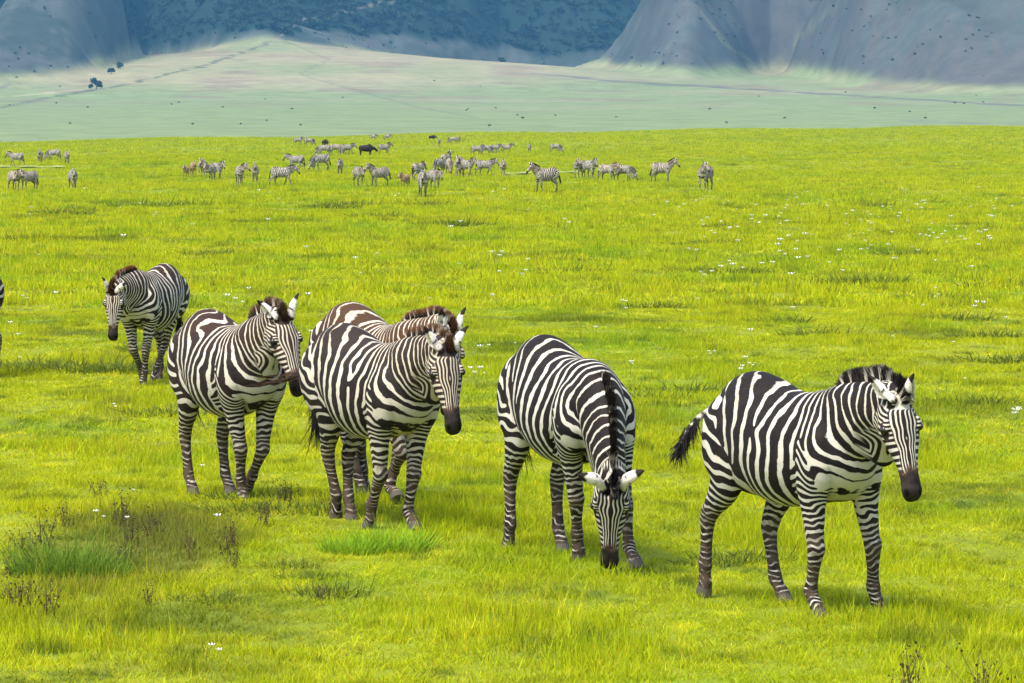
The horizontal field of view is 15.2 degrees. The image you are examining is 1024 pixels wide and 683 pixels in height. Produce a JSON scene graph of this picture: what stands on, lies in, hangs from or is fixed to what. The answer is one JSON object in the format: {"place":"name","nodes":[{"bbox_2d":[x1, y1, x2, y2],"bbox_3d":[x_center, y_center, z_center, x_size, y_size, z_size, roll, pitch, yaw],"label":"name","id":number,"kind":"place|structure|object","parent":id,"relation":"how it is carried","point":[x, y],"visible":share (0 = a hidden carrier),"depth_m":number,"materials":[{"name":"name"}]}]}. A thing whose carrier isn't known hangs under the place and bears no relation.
{"place":"outdoors","nodes":[
{"label":"outdoors","id":0,"kind":"place"},
{"bbox_2d":[0,0,1023,141],"bbox_3d":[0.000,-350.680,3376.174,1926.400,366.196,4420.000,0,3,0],"label":"hills","id":1,"kind":"structure","parent":0,"point":[252,79],"depth_m":3437.27,"materials":[{"name":"green plant"}]},
{"bbox_2d":[88,78,102,88],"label":"tree","id":2,"kind":"object","parent":1,"relation":"on","point":[96,82],"visible":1,"depth_m":3289.99,"materials":[{"name":"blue plant"}]},
{"bbox_2d":[0,0,992,77],"bbox_3d":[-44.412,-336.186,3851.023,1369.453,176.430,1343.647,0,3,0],"label":"forest","id":3,"kind":"object","parent":1,"relation":"on","point":[260,8],"visible":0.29,"depth_m":4160.99,"materials":[{"name":"plant"}]},
{"bbox_2d":[0,124,1023,682],"bbox_3d":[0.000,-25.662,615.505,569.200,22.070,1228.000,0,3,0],"label":"ground","id":4,"kind":"structure","parent":0,"point":[994,552],"depth_m":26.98,"materials":[{"name":"green plant"}]},
{"bbox_2d":[0,279,3,365],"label":"zebra","id":5,"kind":"object","parent":4,"relation":"on","point":[1,292],"visible":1,"depth_m":43.87},
{"bbox_2d":[5,151,24,165],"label":"zebra","id":6,"kind":"object","parent":4,"relation":"on","point":[15,156],"visible":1,"depth_m":302.86},
{"bbox_2d":[7,168,23,190],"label":"zebra","id":7,"kind":"object","parent":4,"relation":"on","point":[11,174],"visible":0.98,"depth_m":197.87},
{"bbox_2d":[4,526,33,551],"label":"dry weed","id":8,"kind":"object","parent":4,"relation":"on","point":[22,538],"visible":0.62,"depth_m":25.29,"materials":[{"name":"green plant"}]},
{"bbox_2d":[0,568,38,612],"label":"dry weed","id":9,"kind":"object","parent":4,"relation":"on","point":[19,595],"visible":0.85,"depth_m":22.18,"materials":[{"name":"green plant"}]},
{"bbox_2d":[14,170,38,188],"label":"zebra","id":10,"kind":"object","parent":4,"relation":"on","point":[31,176],"visible":0.97,"depth_m":197.91},
{"bbox_2d":[0,230,64,240],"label":"leafy weed","id":11,"kind":"object","parent":4,"relation":"on","point":[10,237],"visible":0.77,"depth_m":101.82,"materials":[{"name":"green plant"}]},
{"bbox_2d":[15,508,56,546],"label":"dry weed","id":12,"kind":"object","parent":4,"relation":"on","point":[40,536],"visible":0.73,"depth_m":25.70,"materials":[{"name":"green plant"}]},
{"bbox_2d":[0,580,73,604],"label":"leafy weed","id":13,"kind":"object","parent":4,"relation":"on","point":[3,595],"visible":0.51,"depth_m":22.65,"materials":[{"name":"green plant"}]},
{"bbox_2d":[0,356,80,372],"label":"leafy weed","id":14,"kind":"object","parent":4,"relation":"on","point":[19,365],"visible":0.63,"depth_m":45.06,"materials":[{"name":"green plant"}]},
{"bbox_2d":[23,578,62,617],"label":"dry weed","id":15,"kind":"object","parent":4,"relation":"on","point":[46,604],"visible":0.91,"depth_m":22.12,"materials":[{"name":"green plant"}]},
{"bbox_2d":[44,149,60,159],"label":"zebra","id":16,"kind":"object","parent":4,"relation":"on","point":[56,152],"visible":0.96,"depth_m":353.10},
{"bbox_2d":[0,348,120,370],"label":"leafy weed","id":17,"kind":"object","parent":4,"relation":"on","point":[72,362],"visible":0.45,"depth_m":45.46,"materials":[{"name":"green plant"}]},
{"bbox_2d":[24,202,97,214],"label":"leafy weed","id":18,"kind":"object","parent":4,"relation":"on","point":[64,210],"visible":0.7,"depth_m":136.00,"materials":[{"name":"green plant"}]},
{"bbox_2d":[0,504,137,579],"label":"grass tussock","id":19,"kind":"object","parent":4,"relation":"on","point":[27,565],"depth_m":24.03,"materials":[{"name":"green plant"}]},
{"bbox_2d":[68,167,77,188],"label":"zebra","id":20,"kind":"object","parent":4,"relation":"on","point":[72,175],"visible":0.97,"depth_m":198.57},
{"bbox_2d":[54,528,120,540],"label":"leafy weed","id":21,"kind":"object","parent":4,"relation":"on","point":[71,538],"visible":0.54,"depth_m":26.39,"materials":[{"name":"green plant"}]},
{"bbox_2d":[33,357,154,373],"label":"leafy weed","id":22,"kind":"object","parent":4,"relation":"on","point":[101,366],"visible":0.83,"depth_m":44.76,"materials":[{"name":"green plant"}]},
{"bbox_2d":[83,475,108,497],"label":"dry weed","id":23,"kind":"object","parent":4,"relation":"on","point":[99,487],"visible":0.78,"depth_m":29.24,"materials":[{"name":"green plant"}]},
{"bbox_2d":[43,528,151,579],"bbox_3d":[-2.596,1.328,23.977,0.629,0.373,0.624,-2,4,-39],"label":"grass tussock","id":24,"kind":"object","parent":4,"relation":"on","point":[108,564],"depth_m":23.94,"materials":[{"name":"green plant"}]},
{"bbox_2d":[80,356,167,374],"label":"leafy weed","id":25,"kind":"object","parent":4,"relation":"on","point":[134,369],"visible":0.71,"depth_m":44.67,"materials":[{"name":"green plant"}]},
{"bbox_2d":[111,488,137,527],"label":"dry weed","id":26,"kind":"object","parent":4,"relation":"on","point":[122,505],"visible":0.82,"depth_m":27.12,"materials":[{"name":"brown plant"}]},
{"bbox_2d":[109,537,144,562],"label":"dry weed","id":27,"kind":"object","parent":4,"relation":"on","point":[126,551],"visible":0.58,"depth_m":24.79,"materials":[{"name":"brown plant"}]},
{"bbox_2d":[116,515,146,543],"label":"dry weed","id":28,"kind":"object","parent":4,"relation":"on","point":[126,535],"visible":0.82,"depth_m":25.79,"materials":[{"name":"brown plant"}]},
{"bbox_2d":[99,194,175,206],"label":"leafy weed","id":29,"kind":"object","parent":4,"relation":"on","point":[132,204],"visible":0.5,"depth_m":148.28,"materials":[{"name":"green plant"}]},
{"bbox_2d":[123,505,162,539],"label":"dry weed","id":30,"kind":"object","parent":4,"relation":"on","point":[149,527],"visible":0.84,"depth_m":26.22,"materials":[{"name":"brown plant"}]},
{"bbox_2d":[102,263,189,383],"bbox_3d":[-4.110,-0.194,43.375,0.574,1.407,2.152,1,4,15],"label":"zebra","id":31,"kind":"object","parent":4,"relation":"on","point":[151,303],"visible":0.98,"depth_m":43.09,"materials":[{"name":"multicoloured"}]},
{"bbox_2d":[138,578,158,605],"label":"dry weed","id":32,"kind":"object","parent":4,"relation":"on","point":[148,596],"visible":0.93,"depth_m":22.50,"materials":[{"name":"green plant"}]},
{"bbox_2d":[105,402,209,417],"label":"leafy weed","id":33,"kind":"object","parent":4,"relation":"on","point":[166,411],"visible":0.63,"depth_m":38.12,"materials":[{"name":"green plant"}]},
{"bbox_2d":[147,196,214,205],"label":"leafy weed","id":34,"kind":"object","parent":4,"relation":"on","point":[185,202],"visible":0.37,"depth_m":150.26,"materials":[{"name":"green plant"}]},
{"bbox_2d":[203,162,215,180],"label":"zebra","id":35,"kind":"object","parent":4,"relation":"on","point":[209,169],"visible":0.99,"depth_m":229.54},
{"bbox_2d":[175,246,244,255],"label":"leafy weed","id":36,"kind":"object","parent":4,"relation":"on","point":[218,252],"visible":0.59,"depth_m":91.45,"materials":[{"name":"green plant"}]},
{"bbox_2d":[165,586,258,605],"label":"leafy weed","id":37,"kind":"object","parent":4,"relation":"on","point":[205,595],"visible":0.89,"depth_m":22.70,"materials":[{"name":"green plant"}]},
{"bbox_2d":[211,161,224,179],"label":"zebra","id":38,"kind":"object","parent":4,"relation":"on","point":[220,166],"visible":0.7,"depth_m":232.28},
{"bbox_2d":[209,528,237,555],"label":"dry weed","id":39,"kind":"object","parent":4,"relation":"on","point":[227,547],"visible":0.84,"depth_m":25.24,"materials":[{"name":"brown plant"}]},
{"bbox_2d":[220,514,242,546],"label":"dry weed","id":40,"kind":"object","parent":4,"relation":"on","point":[230,530],"visible":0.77,"depth_m":25.61,"materials":[{"name":"brown plant"}]},
{"bbox_2d":[225,543,243,567],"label":"dry weed","id":41,"kind":"object","parent":4,"relation":"on","point":[234,560],"visible":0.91,"depth_m":24.70,"materials":[{"name":"green plant"}]},
{"bbox_2d":[167,293,302,499],"bbox_3d":[-2.081,0.407,28.955,0.604,1.674,2.289,-1,5,-26],"label":"zebra","id":42,"kind":"object","parent":4,"relation":"on","point":[218,362],"visible":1,"depth_m":28.70,"materials":[{"name":"multicoloured"}]},
{"bbox_2d":[247,371,298,385],"bbox_3d":[-1.714,0.270,27.929,0.448,0.114,0.106,0,3,0],"label":"straw bundle","id":43,"kind":"object","parent":42,"relation":"hanging from","point":[290,377],"visible":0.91,"depth_m":27.91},
{"bbox_2d":[235,163,250,184],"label":"zebra","id":44,"kind":"object","parent":4,"relation":"on","point":[240,170],"visible":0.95,"depth_m":205.49},
{"bbox_2d":[190,493,307,514],"bbox_3d":[-1.920,1.178,27.937,0.962,0.170,0.647,-1,3,-17],"label":"leafy weed","id":45,"kind":"object","parent":4,"relation":"on","point":[246,507],"visible":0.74,"depth_m":27.90,"materials":[{"name":"green plant"}]},
{"bbox_2d":[251,161,258,182],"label":"zebra","id":46,"kind":"object","parent":4,"relation":"on","point":[255,170],"visible":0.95,"depth_m":225.97},
{"bbox_2d":[189,483,328,501],"bbox_3d":[-1.911,1.137,28.916,1.107,0.169,0.684,0,3,4],"label":"leafy weed","id":47,"kind":"object","parent":4,"relation":"on","point":[231,496],"visible":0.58,"depth_m":28.91,"materials":[{"name":"green plant"}]},
{"bbox_2d":[254,496,276,526],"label":"dry weed","id":48,"kind":"object","parent":4,"relation":"on","point":[266,517],"visible":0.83,"depth_m":27.01,"materials":[{"name":"green plant"}]},
{"bbox_2d":[268,164,299,185],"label":"zebra","id":49,"kind":"object","parent":4,"relation":"on","point":[276,172],"visible":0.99,"depth_m":198.84},
{"bbox_2d":[270,476,299,502],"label":"dry weed","id":50,"kind":"object","parent":4,"relation":"on","point":[280,496],"visible":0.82,"depth_m":28.37,"materials":[{"name":"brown plant"}]},
{"bbox_2d":[253,556,322,569],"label":"leafy weed","id":51,"kind":"object","parent":4,"relation":"on","point":[294,563],"visible":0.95,"depth_m":24.73,"materials":[{"name":"green plant"}]},
{"bbox_2d":[283,154,304,168],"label":"zebra","id":52,"kind":"object","parent":4,"relation":"on","point":[299,159],"visible":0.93,"depth_m":272.82},
{"bbox_2d":[265,564,345,581],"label":"leafy weed","id":53,"kind":"object","parent":4,"relation":"on","point":[312,576],"visible":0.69,"depth_m":23.89,"materials":[{"name":"green plant"}]},
{"bbox_2d":[243,494,386,515],"bbox_3d":[-1.427,1.185,27.948,1.107,0.169,0.684,-1,3,-15],"label":"leafy weed","id":54,"kind":"object","parent":4,"relation":"on","point":[301,509],"visible":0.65,"depth_m":27.87,"materials":[{"name":"green plant"}]},
{"bbox_2d":[308,153,330,169],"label":"zebra","id":55,"kind":"object","parent":4,"relation":"on","point":[321,158],"visible":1,"depth_m":272.48},
{"bbox_2d":[314,145,330,155],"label":"zebra","id":56,"kind":"object","parent":4,"relation":"on","point":[321,148],"visible":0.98,"depth_m":358.32},
{"bbox_2d":[270,569,376,598],"bbox_3d":[-1.124,1.453,23.061,0.653,0.163,0.553,1,3,13],"label":"leafy weed","id":57,"kind":"object","parent":4,"relation":"on","point":[338,593],"visible":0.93,"depth_m":23.04,"materials":[{"name":"green plant"}]},
{"bbox_2d":[295,197,364,208],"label":"leafy weed","id":58,"kind":"object","parent":4,"relation":"on","point":[327,205],"visible":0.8,"depth_m":147.07,"materials":[{"name":"green plant"}]},
{"bbox_2d":[340,143,356,154],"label":"zebra","id":59,"kind":"object","parent":4,"relation":"on","point":[344,147],"visible":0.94,"depth_m":359.63},
{"bbox_2d":[312,195,385,205],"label":"leafy weed","id":60,"kind":"object","parent":4,"relation":"on","point":[351,202],"visible":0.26,"depth_m":151.95,"materials":[{"name":"green plant"}]},
{"bbox_2d":[308,524,393,555],"bbox_3d":[-1.045,1.298,25.491,0.603,0.223,0.511,1,3,17],"label":"grass tussock","id":61,"kind":"object","parent":4,"relation":"on","point":[330,545],"depth_m":25.42,"materials":[{"name":"green plant"}]},
{"bbox_2d":[352,166,364,185],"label":"zebra","id":62,"kind":"object","parent":4,"relation":"on","point":[357,172],"visible":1,"depth_m":202.81},
{"bbox_2d":[359,144,376,155],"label":"buffalo","id":63,"kind":"object","parent":4,"relation":"on","point":[369,148],"visible":0.94,"depth_m":357.39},
{"bbox_2d":[364,163,390,186],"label":"zebra","id":64,"kind":"object","parent":4,"relation":"on","point":[382,172],"visible":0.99,"depth_m":202.69},
{"bbox_2d":[339,209,417,217],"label":"leafy weed","id":65,"kind":"object","parent":4,"relation":"on","point":[393,213],"visible":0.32,"depth_m":127.86,"materials":[{"name":"green plant"}]},
{"bbox_2d":[296,321,468,529],"bbox_3d":[-0.920,0.576,26.849,0.593,1.593,2.242,-2,7,-31],"label":"zebra","id":66,"kind":"object","parent":4,"relation":"on","point":[359,385],"visible":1,"depth_m":26.61,"materials":[{"name":"multicoloured"}]},
{"bbox_2d":[308,301,465,503],"bbox_3d":[-1.011,0.427,28.758,0.616,1.678,2.282,-2,9,-27],"label":"zebra","id":67,"kind":"object","parent":4,"relation":"on","point":[372,322],"visible":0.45,"depth_m":28.49,"materials":[{"name":"multicoloured"}]},
{"bbox_2d":[341,514,447,553],"bbox_3d":[-0.792,1.268,25.669,0.753,0.279,0.639,0,3,-5],"label":"grass tussock","id":68,"kind":"object","parent":4,"relation":"on","point":[403,540],"depth_m":25.58,"materials":[{"name":"green plant"}]},
{"bbox_2d":[398,172,409,185],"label":"zebra","id":69,"kind":"object","parent":4,"relation":"on","point":[405,178],"visible":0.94,"depth_m":202.49},
{"bbox_2d":[411,161,426,179],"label":"zebra","id":70,"kind":"object","parent":4,"relation":"on","point":[416,168],"visible":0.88,"depth_m":223.47},
{"bbox_2d":[382,197,455,205],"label":"leafy weed","id":71,"kind":"object","parent":4,"relation":"on","point":[430,203],"visible":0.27,"depth_m":151.95,"materials":[{"name":"green plant"}]},
{"bbox_2d":[417,169,427,196],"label":"zebra","id":72,"kind":"object","parent":4,"relation":"on","point":[422,179],"visible":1,"depth_m":172.18},
{"bbox_2d":[426,169,442,187],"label":"zebra","id":73,"kind":"object","parent":4,"relation":"on","point":[435,175],"visible":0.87,"depth_m":197.56},
{"bbox_2d":[432,158,444,173],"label":"zebra","id":74,"kind":"object","parent":4,"relation":"on","point":[440,163],"visible":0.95,"depth_m":256.36},
{"bbox_2d":[403,216,475,226],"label":"leafy weed","id":75,"kind":"object","parent":4,"relation":"on","point":[452,223],"visible":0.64,"depth_m":121.32,"materials":[{"name":"green plant"}]},
{"bbox_2d":[422,212,504,226],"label":"leafy weed","id":76,"kind":"object","parent":4,"relation":"on","point":[473,224],"visible":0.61,"depth_m":121.53,"materials":[{"name":"green plant"}]},
{"bbox_2d":[457,157,476,176],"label":"zebra","id":77,"kind":"object","parent":4,"relation":"on","point":[463,164],"visible":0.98,"depth_m":249.61},
{"bbox_2d":[475,158,498,174],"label":"zebra","id":78,"kind":"object","parent":4,"relation":"on","point":[483,164],"visible":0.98,"depth_m":252.76},
{"bbox_2d":[526,162,561,191],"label":"zebra","id":79,"kind":"object","parent":4,"relation":"on","point":[552,174],"visible":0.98,"depth_m":176.35},
{"bbox_2d":[497,334,644,568],"bbox_3d":[0.374,0.768,25.043,0.669,1.507,2.284,-1,7,-21],"label":"zebra","id":80,"kind":"object","parent":4,"relation":"on","point":[566,409],"visible":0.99,"depth_m":24.73,"materials":[{"name":"multicoloured"}]},
{"bbox_2d":[534,258,613,272],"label":"leafy weed","id":81,"kind":"object","parent":4,"relation":"on","point":[573,269],"visible":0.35,"depth_m":78.94,"materials":[{"name":"green plant"}]},
{"bbox_2d":[574,157,584,177],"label":"zebra","id":82,"kind":"object","parent":4,"relation":"on","point":[578,164],"visible":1,"depth_m":242.12},
{"bbox_2d":[582,158,597,178],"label":"zebra","id":83,"kind":"object","parent":4,"relation":"on","point":[588,165],"visible":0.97,"depth_m":241.31},
{"bbox_2d":[598,162,621,179],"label":"zebra","id":84,"kind":"object","parent":4,"relation":"on","point":[603,169],"visible":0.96,"depth_m":230.71},
{"bbox_2d":[613,165,637,180],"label":"zebra","id":85,"kind":"object","parent":4,"relation":"on","point":[627,169],"visible":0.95,"depth_m":230.96},
{"bbox_2d":[584,559,688,576],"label":"leafy weed","id":86,"kind":"object","parent":4,"relation":"on","point":[644,567],"visible":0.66,"depth_m":24.37,"materials":[{"name":"green plant"}]},
{"bbox_2d":[615,298,686,308],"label":"leafy weed","id":87,"kind":"object","parent":4,"relation":"on","point":[654,305],"visible":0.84,"depth_m":61.86,"materials":[{"name":"green plant"}]},
{"bbox_2d":[628,382,693,400],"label":"leafy weed","id":88,"kind":"object","parent":4,"relation":"on","point":[649,393],"visible":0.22,"depth_m":40.27,"materials":[{"name":"green plant"}]},
{"bbox_2d":[649,158,679,181],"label":"zebra","id":89,"kind":"object","parent":4,"relation":"on","point":[658,167],"visible":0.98,"depth_m":219.19},
{"bbox_2d":[638,374,736,393],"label":"leafy weed","id":90,"kind":"object","parent":4,"relation":"on","point":[697,388],"visible":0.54,"depth_m":41.94,"materials":[{"name":"green plant"}]},
{"bbox_2d":[658,262,722,272],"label":"leafy weed","id":91,"kind":"object","parent":4,"relation":"on","point":[688,268],"visible":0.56,"depth_m":78.89,"materials":[{"name":"green plant"}]},
{"bbox_2d":[698,161,713,190],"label":"zebra","id":92,"kind":"object","parent":4,"relation":"on","point":[705,172],"visible":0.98,"depth_m":191.39},
{"bbox_2d":[662,551,764,567],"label":"leafy weed","id":93,"kind":"object","parent":4,"relation":"on","point":[730,557],"visible":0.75,"depth_m":24.93,"materials":[{"name":"green plant"}]},
{"bbox_2d":[695,264,776,274],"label":"leafy weed","id":94,"kind":"object","parent":4,"relation":"on","point":[745,269],"visible":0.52,"depth_m":78.16,"materials":[{"name":"green plant"}]},
{"bbox_2d":[681,538,799,563],"bbox_3d":[1.498,1.371,25.199,0.856,0.160,0.544,0,3,-3],"label":"leafy weed","id":95,"kind":"object","parent":4,"relation":"on","point":[734,555],"visible":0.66,"depth_m":25.18,"materials":[{"name":"green plant"}]},
{"bbox_2d":[739,312,819,323],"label":"leafy weed","id":96,"kind":"object","parent":4,"relation":"on","point":[788,316],"visible":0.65,"depth_m":56.69,"materials":[{"name":"green plant"}]},
{"bbox_2d":[665,361,922,616],"bbox_3d":[1.761,0.837,22.231,0.665,1.521,2.091,-2,4,-38],"label":"zebra","id":97,"kind":"object","parent":4,"relation":"on","point":[781,446],"visible":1,"depth_m":22.02,"materials":[{"name":"multicoloured"}]},
{"bbox_2d":[769,320,866,335],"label":"leafy weed","id":98,"kind":"object","parent":4,"relation":"on","point":[812,332],"visible":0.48,"depth_m":54.18,"materials":[{"name":"green plant"}]},
{"bbox_2d":[795,273,883,282],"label":"leafy weed","id":99,"kind":"object","parent":4,"relation":"on","point":[844,278],"visible":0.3,"depth_m":72.44,"materials":[{"name":"green plant"}]},
{"bbox_2d":[817,267,920,284],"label":"leafy weed","id":100,"kind":"object","parent":4,"relation":"on","point":[860,280],"visible":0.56,"depth_m":71.62,"materials":[{"name":"green plant"}]},
{"bbox_2d":[867,246,938,256],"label":"leafy weed","id":101,"kind":"object","parent":4,"relation":"on","point":[900,251],"visible":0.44,"depth_m":89.27,"materials":[{"name":"green plant"}]},
{"bbox_2d":[888,641,925,682],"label":"dry weed","id":102,"kind":"object","parent":4,"relation":"on","point":[908,679],"visible":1,"depth_m":18.91,"materials":[{"name":"brown plant"}]},
{"bbox_2d":[884,288,970,298],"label":"leafy weed","id":103,"kind":"object","parent":4,"relation":"on","point":[932,294],"visible":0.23,"depth_m":65.43,"materials":[{"name":"green plant"}]},
{"bbox_2d":[913,307,999,320],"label":"leafy weed","id":104,"kind":"object","parent":4,"relation":"on","point":[961,317],"visible":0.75,"depth_m":57.76,"materials":[{"name":"green plant"}]},
{"bbox_2d":[916,389,1022,405],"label":"leafy weed","id":105,"kind":"object","parent":4,"relation":"on","point":[992,401],"visible":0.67,"depth_m":39.27,"materials":[{"name":"green plant"}]},
{"bbox_2d":[944,642,1015,682],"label":"dry weed","id":106,"kind":"object","parent":4,"relation":"on","point":[983,674],"visible":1,"depth_m":18.88,"materials":[{"name":"brown plant"}]},
{"bbox_2d":[940,324,1022,337],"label":"leafy weed","id":107,"kind":"object","parent":4,"relation":"on","point":[972,335],"visible":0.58,"depth_m":53.53,"materials":[{"name":"green plant"}]},
{"bbox_2d":[951,277,1022,287],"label":"leafy weed","id":108,"kind":"object","parent":4,"relation":"on","point":[1010,280],"visible":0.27,"depth_m":69.96,"materials":[{"name":"green plant"}]},
{"bbox_2d":[952,350,1023,364],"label":"leafy weed","id":109,"kind":"object","parent":4,"relation":"on","point":[995,357],"visible":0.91,"depth_m":47.65,"materials":[{"name":"green plant"}]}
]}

